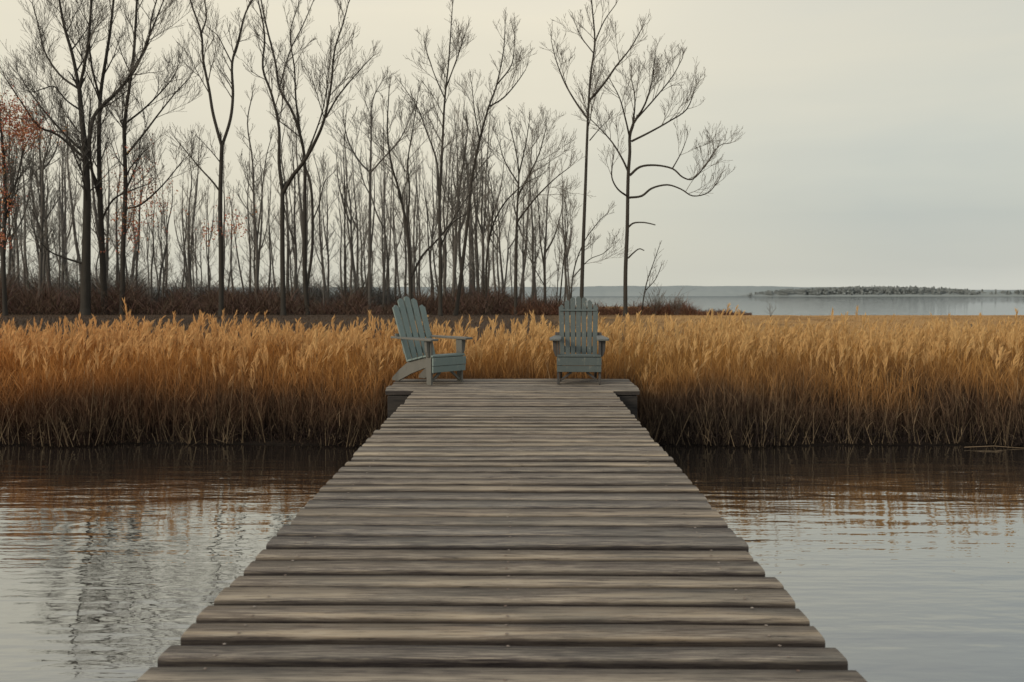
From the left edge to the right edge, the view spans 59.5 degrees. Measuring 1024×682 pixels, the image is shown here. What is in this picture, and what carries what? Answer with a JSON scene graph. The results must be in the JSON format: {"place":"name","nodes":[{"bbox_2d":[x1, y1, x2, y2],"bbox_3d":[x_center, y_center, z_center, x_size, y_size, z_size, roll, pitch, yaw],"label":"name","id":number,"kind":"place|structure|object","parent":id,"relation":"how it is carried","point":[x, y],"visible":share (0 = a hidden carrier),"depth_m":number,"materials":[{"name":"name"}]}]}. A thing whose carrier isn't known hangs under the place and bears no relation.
{"place":"outdoors","nodes":[
{"label":"outdoors","id":0,"kind":"place"},
{"bbox_2d":[0,296,1023,681],"bbox_3d":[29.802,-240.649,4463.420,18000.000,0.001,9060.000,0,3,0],"label":"water","id":1,"kind":"structure","parent":0,"point":[124,562],"depth_m":6.14,"materials":[{"name":"grey liquid"}]},
{"bbox_2d":[136,379,866,681],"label":"dock","id":2,"kind":"object","parent":1,"relation":"in","point":[508,530],"visible":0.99,"depth_m":3.43,"materials":[{"name":"brown wood"}]},
{"bbox_2d":[391,296,472,384],"bbox_3d":[-0.919,-0.021,9.845,0.781,0.935,0.638,4,5,43],"label":"adirondack chair","id":3,"kind":"object","parent":2,"relation":"on","point":[430,362],"visible":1,"depth_m":9.84,"materials":[{"name":"paint"}]},
{"bbox_2d":[549,296,608,383],"bbox_3d":[0.737,-0.023,9.888,0.638,0.935,0.781,0,4,3],"label":"adirondack chair","id":4,"kind":"object","parent":2,"relation":"on","point":[589,361],"visible":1,"depth_m":10.06,"materials":[{"name":"grey wood"}]},
{"bbox_2d":[0,297,1023,448],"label":"ground","id":5,"kind":"structure","parent":0,"point":[660,323],"depth_m":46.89,"materials":[{"name":"plant"}]},
{"bbox_2d":[0,134,25,293],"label":"slim bare tree","id":6,"kind":"object","parent":5,"relation":"on","point":[12,261],"visible":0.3,"depth_m":72.55,"materials":[{"name":"brown plant"}]},
{"bbox_2d":[1,181,29,292],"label":"slim bare tree","id":7,"kind":"object","parent":5,"relation":"on","point":[12,245],"visible":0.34,"depth_m":72.06,"materials":[{"name":"brown plant"}]},
{"bbox_2d":[10,121,39,291],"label":"slim bare tree","id":8,"kind":"object","parent":5,"relation":"on","point":[26,268],"visible":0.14,"depth_m":80.85,"materials":[{"name":"brown plant"}]},
{"bbox_2d":[0,76,69,315],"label":"bare tree","id":9,"kind":"object","parent":5,"relation":"on","point":[5,211],"visible":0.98,"depth_m":59.73,"materials":[{"name":"brown plant"}]},
{"bbox_2d":[16,148,54,296],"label":"slim bare tree","id":10,"kind":"object","parent":5,"relation":"on","point":[43,269],"visible":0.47,"depth_m":69.22,"materials":[{"name":"brown plant"}]},
{"bbox_2d":[24,105,60,296],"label":"slim bare tree","id":11,"kind":"object","parent":5,"relation":"on","point":[48,257],"visible":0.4,"depth_m":72.08,"materials":[{"name":"brown plant"}]},
{"bbox_2d":[20,88,64,277],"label":"slim bare tree","id":12,"kind":"object","parent":5,"relation":"on","point":[31,180],"visible":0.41,"depth_m":73.40,"materials":[{"name":"brown plant"}]},
{"bbox_2d":[24,142,65,289],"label":"slim bare tree","id":13,"kind":"object","parent":5,"relation":"on","point":[46,269],"visible":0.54,"depth_m":72.12,"materials":[{"name":"brown plant"}]},
{"bbox_2d":[0,95,92,313],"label":"bare tree","id":14,"kind":"object","parent":5,"relation":"on","point":[43,204],"visible":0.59,"depth_m":65.89,"materials":[{"name":"grey plant"}]},
{"bbox_2d":[48,178,69,293],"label":"slim bare tree","id":15,"kind":"object","parent":5,"relation":"on","point":[60,252],"visible":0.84,"depth_m":71.63,"materials":[{"name":"brown plant"}]},
{"bbox_2d":[50,138,77,297],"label":"slim bare tree","id":16,"kind":"object","parent":5,"relation":"on","point":[63,222],"visible":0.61,"depth_m":82.00,"materials":[{"name":"brown plant"}]},
{"bbox_2d":[49,151,81,277],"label":"slim bare tree","id":17,"kind":"object","parent":5,"relation":"on","point":[67,246],"visible":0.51,"depth_m":86.86,"materials":[{"name":"brown plant"}]},
{"bbox_2d":[53,127,80,286],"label":"slim bare tree","id":18,"kind":"object","parent":5,"relation":"on","point":[68,272],"visible":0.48,"depth_m":85.21,"materials":[{"name":"brown plant"}]},
{"bbox_2d":[52,79,91,279],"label":"slim bare tree","id":19,"kind":"object","parent":5,"relation":"on","point":[72,211],"visible":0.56,"depth_m":87.77,"materials":[{"name":"brown plant"}]},
{"bbox_2d":[0,0,176,314],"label":"bare tree","id":20,"kind":"object","parent":5,"relation":"on","point":[85,153],"visible":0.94,"depth_m":61.20,"materials":[{"name":"brown plant"}]},
{"bbox_2d":[19,0,167,314],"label":"bare tree","id":21,"kind":"object","parent":5,"relation":"on","point":[99,194],"visible":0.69,"depth_m":63.26,"materials":[{"name":"brown plant"}]},
{"bbox_2d":[73,96,120,281],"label":"slim bare tree","id":22,"kind":"object","parent":5,"relation":"on","point":[94,202],"visible":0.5,"depth_m":70.40,"materials":[{"name":"brown plant"}]},
{"bbox_2d":[91,141,121,287],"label":"slim bare tree","id":23,"kind":"object","parent":5,"relation":"on","point":[106,247],"visible":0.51,"depth_m":71.45,"materials":[{"name":"brown plant"}]},
{"bbox_2d":[103,183,137,293],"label":"slim bare tree","id":24,"kind":"object","parent":5,"relation":"on","point":[117,245],"visible":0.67,"depth_m":69.36,"materials":[{"name":"brown plant"}]},
{"bbox_2d":[105,122,144,289],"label":"slim bare tree","id":25,"kind":"object","parent":5,"relation":"on","point":[120,169],"visible":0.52,"depth_m":74.56,"materials":[{"name":"brown plant"}]},
{"bbox_2d":[119,154,145,293],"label":"slim bare tree","id":26,"kind":"object","parent":5,"relation":"on","point":[137,256],"visible":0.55,"depth_m":77.09,"materials":[{"name":"brown plant"}]},
{"bbox_2d":[133,180,157,301],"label":"slim bare tree","id":27,"kind":"object","parent":5,"relation":"on","point":[151,260],"visible":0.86,"depth_m":67.44,"materials":[{"name":"brown plant"}]},
{"bbox_2d":[100,0,208,314],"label":"bare tree","id":28,"kind":"object","parent":5,"relation":"on","point":[125,120],"visible":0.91,"depth_m":62.37,"materials":[{"name":"brown plant"}]},
{"bbox_2d":[141,168,177,307],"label":"slim bare tree","id":29,"kind":"object","parent":5,"relation":"on","point":[162,259],"visible":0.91,"depth_m":67.87,"materials":[{"name":"brown plant"}]},
{"bbox_2d":[146,191,172,297],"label":"slim bare tree","id":30,"kind":"object","parent":5,"relation":"on","point":[160,244],"visible":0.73,"depth_m":75.62,"materials":[{"name":"brown plant"}]},
{"bbox_2d":[179,195,203,300],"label":"slim bare tree","id":31,"kind":"object","parent":5,"relation":"on","point":[196,238],"visible":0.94,"depth_m":69.60,"materials":[{"name":"brown plant"}]},
{"bbox_2d":[179,140,205,297],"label":"slim bare tree","id":32,"kind":"object","parent":5,"relation":"on","point":[188,247],"visible":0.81,"depth_m":71.74,"materials":[{"name":"brown plant"}]},
{"bbox_2d":[175,126,210,291],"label":"slim bare tree","id":33,"kind":"object","parent":5,"relation":"on","point":[196,185],"visible":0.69,"depth_m":84.50,"materials":[{"name":"brown plant"}]},
{"bbox_2d":[197,181,218,293],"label":"slim bare tree","id":34,"kind":"object","parent":5,"relation":"on","point":[210,258],"visible":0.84,"depth_m":69.60,"materials":[{"name":"brown plant"}]},
{"bbox_2d":[165,0,259,315],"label":"bare tree","id":35,"kind":"object","parent":5,"relation":"on","point":[219,187],"visible":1,"depth_m":59.39,"materials":[{"name":"brown plant"}]},
{"bbox_2d":[209,144,233,287],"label":"slim bare tree","id":36,"kind":"object","parent":5,"relation":"on","point":[224,229],"visible":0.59,"depth_m":88.26,"materials":[{"name":"brown plant"}]},
{"bbox_2d":[236,135,258,295],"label":"slim bare tree","id":37,"kind":"object","parent":5,"relation":"on","point":[249,242],"visible":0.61,"depth_m":80.90,"materials":[{"name":"brown plant"}]},
{"bbox_2d":[226,78,277,313],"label":"bare tree","id":38,"kind":"object","parent":5,"relation":"on","point":[254,189],"visible":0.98,"depth_m":65.64,"materials":[{"name":"brown plant"}]},
{"bbox_2d":[242,165,268,284],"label":"slim bare tree","id":39,"kind":"object","parent":5,"relation":"on","point":[254,258],"visible":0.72,"depth_m":77.82,"materials":[{"name":"brown plant"}]},
{"bbox_2d":[242,140,275,290],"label":"slim bare tree","id":40,"kind":"object","parent":5,"relation":"on","point":[260,232],"visible":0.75,"depth_m":78.20,"materials":[{"name":"brown plant"}]},
{"bbox_2d":[259,160,279,291],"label":"slim bare tree","id":41,"kind":"object","parent":5,"relation":"on","point":[269,269],"visible":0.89,"depth_m":73.43,"materials":[{"name":"brown plant"}]},
{"bbox_2d":[6,226,547,307],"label":"thicket","id":42,"kind":"object","parent":5,"relation":"on","point":[317,291],"visible":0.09,"depth_m":83.51,"materials":[{"name":"brown plant"}]},
{"bbox_2d":[265,105,293,296],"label":"slim bare tree","id":43,"kind":"object","parent":5,"relation":"on","point":[287,244],"visible":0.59,"depth_m":80.18,"materials":[{"name":"brown plant"}]},
{"bbox_2d":[272,121,313,300],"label":"slim bare tree","id":44,"kind":"object","parent":5,"relation":"on","point":[294,282],"visible":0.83,"depth_m":67.72,"materials":[{"name":"brown plant"}]},
{"bbox_2d":[253,0,338,314],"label":"bare tree","id":45,"kind":"object","parent":5,"relation":"on","point":[306,174],"visible":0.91,"depth_m":62.49,"materials":[{"name":"brown plant"}]},
{"bbox_2d":[0,245,602,314],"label":"undergrowth","id":46,"kind":"object","parent":5,"relation":"on","point":[26,302],"visible":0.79,"depth_m":63.93,"materials":[{"name":"brown plant"}]},
{"bbox_2d":[281,102,322,303],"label":"slim bare tree","id":47,"kind":"object","parent":5,"relation":"on","point":[298,180],"visible":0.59,"depth_m":74.54,"materials":[{"name":"brown plant"}]},
{"bbox_2d":[237,0,382,315],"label":"bare tree","id":48,"kind":"object","parent":5,"relation":"on","point":[284,187],"visible":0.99,"depth_m":59.88,"materials":[{"name":"brown plant"}]},
{"bbox_2d":[309,192,334,306],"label":"slim bare tree","id":49,"kind":"object","parent":5,"relation":"on","point":[322,265],"visible":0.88,"depth_m":67.29,"materials":[{"name":"brown plant"}]},
{"bbox_2d":[309,140,337,309],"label":"slim bare tree","id":50,"kind":"object","parent":5,"relation":"on","point":[320,243],"visible":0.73,"depth_m":74.23,"materials":[{"name":"brown plant"}]},
{"bbox_2d":[316,157,338,299],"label":"slim bare tree","id":51,"kind":"object","parent":5,"relation":"on","point":[328,256],"visible":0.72,"depth_m":77.43,"materials":[{"name":"brown plant"}]},
{"bbox_2d":[329,181,352,300],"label":"slim bare tree","id":52,"kind":"object","parent":5,"relation":"on","point":[340,250],"visible":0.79,"depth_m":69.84,"materials":[{"name":"brown plant"}]},
{"bbox_2d":[328,101,357,314],"bbox_3d":[-11.835,-9.362,63.709,1.772,15.430,2.931,1,3,24],"label":"bare tree","id":53,"kind":"object","parent":5,"relation":"on","point":[344,185],"visible":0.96,"depth_m":63.58,"materials":[{"name":"brown plant"}]},
{"bbox_2d":[339,135,362,296],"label":"slim bare tree","id":54,"kind":"object","parent":5,"relation":"on","point":[351,260],"visible":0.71,"depth_m":67.96,"materials":[{"name":"brown plant"}]},
{"bbox_2d":[333,139,371,296],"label":"slim bare tree","id":55,"kind":"object","parent":5,"relation":"on","point":[350,220],"visible":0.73,"depth_m":76.05,"materials":[{"name":"brown plant"}]},
{"bbox_2d":[337,133,373,295],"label":"slim bare tree","id":56,"kind":"object","parent":5,"relation":"on","point":[357,262],"visible":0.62,"depth_m":81.86,"materials":[{"name":"brown plant"}]},
{"bbox_2d":[354,166,388,301],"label":"slim bare tree","id":57,"kind":"object","parent":5,"relation":"on","point":[372,227],"visible":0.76,"depth_m":72.32,"materials":[{"name":"brown plant"}]},
{"bbox_2d":[320,66,425,309],"bbox_3d":[-9.117,-11.034,64.743,9.090,18.656,5.170,2,3,27],"label":"bare tree","id":58,"kind":"object","parent":5,"relation":"on","point":[370,171],"visible":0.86,"depth_m":64.82,"materials":[{"name":"grey plant"}]},
{"bbox_2d":[357,98,396,303],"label":"slim bare tree","id":59,"kind":"object","parent":5,"relation":"on","point":[383,191],"visible":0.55,"depth_m":80.92,"materials":[{"name":"brown plant"}]},
{"bbox_2d":[372,156,396,307],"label":"slim bare tree","id":60,"kind":"object","parent":5,"relation":"on","point":[388,273],"visible":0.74,"depth_m":77.35,"materials":[{"name":"brown plant"}]},
{"bbox_2d":[373,150,396,307],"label":"slim bare tree","id":61,"kind":"object","parent":5,"relation":"on","point":[384,283],"visible":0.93,"depth_m":69.71,"materials":[{"name":"brown plant"}]},
{"bbox_2d":[377,168,407,303],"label":"slim bare tree","id":62,"kind":"object","parent":5,"relation":"on","point":[395,277],"visible":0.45,"depth_m":86.73,"materials":[{"name":"brown plant"}]},
{"bbox_2d":[388,154,417,296],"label":"slim bare tree","id":63,"kind":"object","parent":5,"relation":"on","point":[405,276],"visible":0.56,"depth_m":73.66,"materials":[{"name":"brown plant"}]},
{"bbox_2d":[397,167,415,297],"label":"slim bare tree","id":64,"kind":"object","parent":5,"relation":"on","point":[412,258],"visible":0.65,"depth_m":66.20,"materials":[{"name":"brown plant"}]},
{"bbox_2d":[394,154,425,285],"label":"slim bare tree","id":65,"kind":"object","parent":5,"relation":"on","point":[400,215],"visible":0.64,"depth_m":66.66,"materials":[{"name":"brown plant"}]},
{"bbox_2d":[406,142,430,297],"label":"slim bare tree","id":66,"kind":"object","parent":5,"relation":"on","point":[419,244],"visible":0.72,"depth_m":70.00,"materials":[{"name":"brown plant"}]},
{"bbox_2d":[407,148,431,296],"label":"slim bare tree","id":67,"kind":"object","parent":5,"relation":"on","point":[419,265],"visible":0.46,"depth_m":87.85,"materials":[{"name":"brown plant"}]},
{"bbox_2d":[364,71,483,314],"bbox_3d":[-5.550,-10.008,62.035,9.142,16.902,4.003,-1,3,-22],"label":"bare tree","id":68,"kind":"object","parent":5,"relation":"on","point":[410,272],"visible":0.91,"depth_m":61.38,"materials":[{"name":"brown plant"}]},
{"bbox_2d":[418,146,437,299],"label":"slim bare tree","id":69,"kind":"object","parent":5,"relation":"on","point":[430,261],"visible":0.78,"depth_m":76.14,"materials":[{"name":"brown plant"}]},
{"bbox_2d":[413,169,443,291],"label":"slim bare tree","id":70,"kind":"object","parent":5,"relation":"on","point":[434,270],"visible":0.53,"depth_m":78.28,"materials":[{"name":"brown plant"}]},
{"bbox_2d":[428,140,456,296],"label":"slim bare tree","id":71,"kind":"object","parent":5,"relation":"on","point":[445,244],"visible":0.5,"depth_m":71.11,"materials":[{"name":"brown plant"}]},
{"bbox_2d":[430,139,455,313],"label":"slim bare tree","id":72,"kind":"object","parent":5,"relation":"on","point":[444,270],"visible":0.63,"depth_m":67.03,"materials":[{"name":"brown plant"}]},
{"bbox_2d":[393,0,495,315],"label":"bare tree","id":73,"kind":"object","parent":5,"relation":"on","point":[439,186],"visible":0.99,"depth_m":59.57,"materials":[{"name":"brown plant"}]},
{"bbox_2d":[429,108,459,293],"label":"slim bare tree","id":74,"kind":"object","parent":5,"relation":"on","point":[448,189],"visible":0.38,"depth_m":86.82,"materials":[{"name":"brown plant"}]},
{"bbox_2d":[444,170,467,296],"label":"slim bare tree","id":75,"kind":"object","parent":5,"relation":"on","point":[457,237],"visible":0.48,"depth_m":67.14,"materials":[{"name":"brown plant"}]},
{"bbox_2d":[431,108,491,313],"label":"bare tree","id":76,"kind":"object","parent":5,"relation":"on","point":[464,154],"visible":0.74,"depth_m":65.57,"materials":[{"name":"grey plant"}]},
{"bbox_2d":[447,95,477,297],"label":"slim bare tree","id":77,"kind":"object","parent":5,"relation":"on","point":[459,237],"visible":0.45,"depth_m":72.81,"materials":[{"name":"brown plant"}]},
{"bbox_2d":[447,81,480,303],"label":"slim bare tree","id":78,"kind":"object","parent":5,"relation":"on","point":[473,264],"visible":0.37,"depth_m":74.29,"materials":[{"name":"brown plant"}]},
{"bbox_2d":[460,132,490,291],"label":"slim bare tree","id":79,"kind":"object","parent":5,"relation":"on","point":[470,273],"visible":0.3,"depth_m":85.95,"materials":[{"name":"brown plant"}]},
{"bbox_2d":[465,127,489,296],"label":"slim bare tree","id":80,"kind":"object","parent":5,"relation":"on","point":[475,230],"visible":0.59,"depth_m":73.62,"materials":[{"name":"brown plant"}]},
{"bbox_2d":[467,100,497,309],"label":"slim bare tree","id":81,"kind":"object","parent":5,"relation":"on","point":[482,275],"visible":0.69,"depth_m":68.66,"materials":[{"name":"brown plant"}]},
{"bbox_2d":[471,94,510,289],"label":"slim bare tree","id":82,"kind":"object","parent":5,"relation":"on","point":[505,147],"visible":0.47,"depth_m":87.35,"materials":[{"name":"brown plant"}]},
{"bbox_2d":[451,7,537,315],"bbox_3d":[-1.358,-11.894,60.438,5.970,20.842,3.958,-1,3,-15],"label":"bare tree","id":83,"kind":"object","parent":5,"relation":"on","point":[456,309],"visible":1,"depth_m":60.24,"materials":[{"name":"brown plant"}]},
{"bbox_2d":[480,190,508,294],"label":"slim bare tree","id":84,"kind":"object","parent":5,"relation":"on","point":[504,221],"visible":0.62,"depth_m":70.88,"materials":[{"name":"brown plant"}]},
{"bbox_2d":[478,173,511,294],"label":"slim bare tree","id":85,"kind":"object","parent":5,"relation":"on","point":[502,277],"visible":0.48,"depth_m":88.98,"materials":[{"name":"brown plant"}]},
{"bbox_2d":[484,172,507,297],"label":"slim bare tree","id":86,"kind":"object","parent":5,"relation":"on","point":[492,263],"visible":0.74,"depth_m":67.81,"materials":[{"name":"brown plant"}]},
{"bbox_2d":[472,157,553,314],"bbox_3d":[-0.205,-7.316,63.850,5.723,11.329,2.860,-1,3,-21],"label":"bare tree","id":87,"kind":"object","parent":5,"relation":"on","point":[494,222],"visible":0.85,"depth_m":63.45,"materials":[{"name":"brown plant"}]},
{"bbox_2d":[500,197,525,292],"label":"slim bare tree","id":88,"kind":"object","parent":5,"relation":"on","point":[508,245],"visible":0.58,"depth_m":88.58,"materials":[{"name":"brown plant"}]},
{"bbox_2d":[508,164,532,303],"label":"slim bare tree","id":89,"kind":"object","parent":5,"relation":"on","point":[522,267],"visible":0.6,"depth_m":80.83,"materials":[{"name":"brown plant"}]},
{"bbox_2d":[507,124,543,299],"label":"slim bare tree","id":90,"kind":"object","parent":5,"relation":"on","point":[525,257],"visible":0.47,"depth_m":88.78,"materials":[{"name":"brown plant"}]},
{"bbox_2d":[516,130,541,299],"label":"slim bare tree","id":91,"kind":"object","parent":5,"relation":"on","point":[532,294],"visible":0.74,"depth_m":75.12,"materials":[{"name":"brown plant"}]},
{"bbox_2d":[521,170,550,314],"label":"bare tree","id":92,"kind":"object","parent":5,"relation":"on","point":[540,235],"visible":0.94,"depth_m":62.69,"materials":[{"name":"brown plant"}]},
{"bbox_2d":[482,102,595,314],"bbox_3d":[1.731,-8.993,60.922,7.681,14.994,4.638,0,3,0],"label":"bare tree","id":93,"kind":"object","parent":5,"relation":"on","point":[523,212],"visible":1,"depth_m":61.15,"materials":[{"name":"brown plant"}]},
{"bbox_2d":[530,145,568,300],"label":"slim bare tree","id":94,"kind":"object","parent":5,"relation":"on","point":[545,238],"visible":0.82,"depth_m":79.20,"materials":[{"name":"brown plant"}]},
{"bbox_2d":[547,165,578,304],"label":"slim bare tree","id":95,"kind":"object","parent":5,"relation":"on","point":[567,278],"visible":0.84,"depth_m":69.01,"materials":[{"name":"brown plant"}]},
{"bbox_2d":[551,185,631,302],"bbox_3d":[5.376,-6.287,63.460,5.722,9.316,4.016,-1,3,-24],"label":"bare tree","id":96,"kind":"object","parent":5,"relation":"on","point":[566,232],"visible":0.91,"depth_m":63.28,"materials":[{"name":"brown plant"}]},
{"bbox_2d":[541,0,650,315],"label":"bare tree","id":97,"kind":"object","parent":5,"relation":"on","point":[597,90],"visible":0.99,"depth_m":59.29,"materials":[{"name":"brown plant"}]},
{"bbox_2d":[509,292,751,314],"bbox_3d":[8.458,-2.865,63.649,18.159,2.121,6.173,0,3,0],"label":"scrub","id":98,"kind":"object","parent":5,"relation":"on","point":[667,309],"visible":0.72,"depth_m":62.20,"materials":[{"name":"brown plant"}]},
{"bbox_2d":[575,36,742,315],"bbox_3d":[9.486,-10.719,58.857,11.284,18.666,5.426,0,3,0],"label":"bare tree","id":99,"kind":"object","parent":5,"relation":"on","point":[627,225],"visible":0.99,"depth_m":58.84,"materials":[{"name":"brown plant"}]},
{"bbox_2d":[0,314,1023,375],"bbox_3d":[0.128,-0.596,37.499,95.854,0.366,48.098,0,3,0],"label":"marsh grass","id":100,"kind":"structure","parent":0,"point":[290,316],"depth_m":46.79,"materials":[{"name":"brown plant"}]},
{"bbox_2d":[0,0,1023,289],"label":"sky","id":101,"kind":"structure","parent":0,"point":[881,143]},
{"bbox_2d":[56,286,1021,295],"bbox_3d":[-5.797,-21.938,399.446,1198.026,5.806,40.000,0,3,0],"label":"hills","id":102,"kind":"structure","parent":0,"point":[670,290],"depth_m":392.06,"materials":[{"name":"grey"}]},
{"bbox_2d":[736,291,1023,295],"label":"wooded spit","id":103,"kind":"structure","parent":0,"point":[981,294],"depth_m":363.65,"materials":[{"name":"grey plant"}]},
{"bbox_2d":[747,285,1023,295],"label":"woodland","id":104,"kind":"object","parent":103,"relation":"on","point":[869,290],"visible":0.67,"depth_m":364.88,"materials":[{"name":"grey plant"}]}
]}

